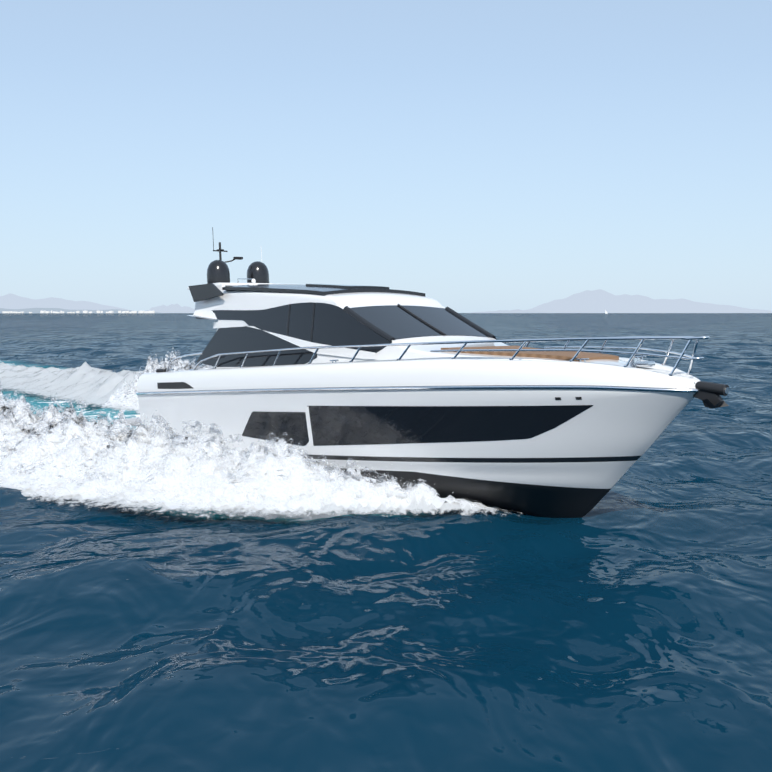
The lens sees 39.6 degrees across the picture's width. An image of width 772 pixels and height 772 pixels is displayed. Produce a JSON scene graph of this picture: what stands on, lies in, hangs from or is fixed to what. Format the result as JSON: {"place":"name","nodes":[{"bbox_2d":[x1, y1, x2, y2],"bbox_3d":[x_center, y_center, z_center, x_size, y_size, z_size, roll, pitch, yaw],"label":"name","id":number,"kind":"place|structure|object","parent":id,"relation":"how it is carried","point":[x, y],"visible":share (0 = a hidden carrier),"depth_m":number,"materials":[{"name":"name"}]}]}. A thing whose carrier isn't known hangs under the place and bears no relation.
{"place":"outdoors","nodes":[
{"label":"outdoors","id":0,"kind":"place"},
{"bbox_2d":[0,293,127,309],"bbox_3d":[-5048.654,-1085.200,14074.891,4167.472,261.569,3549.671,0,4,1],"label":"mountain","id":1,"kind":"structure","parent":0,"point":[10,301],"depth_m":13558.95,"materials":[{"name":"stone"}]},
{"bbox_2d":[0,308,157,312],"bbox_3d":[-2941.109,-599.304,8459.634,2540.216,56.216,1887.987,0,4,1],"label":"coast","id":2,"kind":"structure","parent":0,"point":[33,310],"depth_m":8237.98},
{"bbox_2d":[2,311,154,312],"bbox_3d":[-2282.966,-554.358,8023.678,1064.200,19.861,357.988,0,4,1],"label":"distant buildings","id":3,"kind":"structure","parent":2,"relation":"on","point":[84,312],"depth_m":8027.85,"materials":[{"name":"white"}]},
{"bbox_2d":[146,304,194,312],"bbox_3d":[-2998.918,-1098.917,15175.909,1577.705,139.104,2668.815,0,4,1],"label":"hill","id":4,"kind":"structure","parent":0,"point":[175,308],"depth_m":14322.74,"materials":[{"name":"stone"}]},
{"bbox_2d":[0,313,771,771],"bbox_3d":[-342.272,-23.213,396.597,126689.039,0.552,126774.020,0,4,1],"label":"sea","id":5,"kind":"structure","parent":0,"point":[624,625],"depth_m":13.68,"materials":[{"name":"liquid"}]},
{"bbox_2d":[0,348,495,511],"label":"sea spray","id":6,"kind":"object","parent":5,"relation":"on","point":[26,434],"depth_m":21.93,"materials":[{"name":"liquid"}]},
{"bbox_2d":[0,362,521,518],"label":"wake foam","id":7,"kind":"object","parent":5,"relation":"on","point":[97,386],"visible":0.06,"depth_m":44.37,"materials":[{"name":"liquid"}]},
{"bbox_2d":[113,227,728,517],"bbox_3d":[-0.313,-0.704,24.414,4.674,7.175,18.008,-3,2,-41],"label":"yacht","id":8,"kind":"object","parent":5,"relation":"on","point":[408,386],"visible":0.98,"depth_m":21.04,"materials":[{"name":"white plastic"}]},
{"bbox_2d":[0,0,771,312],"label":"sky","id":9,"kind":"structure","parent":0,"point":[470,156],"materials":[{"name":"blue"}]},
{"bbox_2d":[472,309,548,312],"bbox_3d":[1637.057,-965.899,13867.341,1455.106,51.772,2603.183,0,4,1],"label":"hill","id":10,"kind":"structure","parent":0,"point":[514,311],"depth_m":13038.93,"materials":[{"name":"stone"}]},
{"bbox_2d":[528,289,771,312],"bbox_3d":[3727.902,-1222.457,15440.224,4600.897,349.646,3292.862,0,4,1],"label":"mountain","id":11,"kind":"structure","parent":0,"point":[596,301],"depth_m":14660.49,"materials":[{"name":"stone"}]}
]}

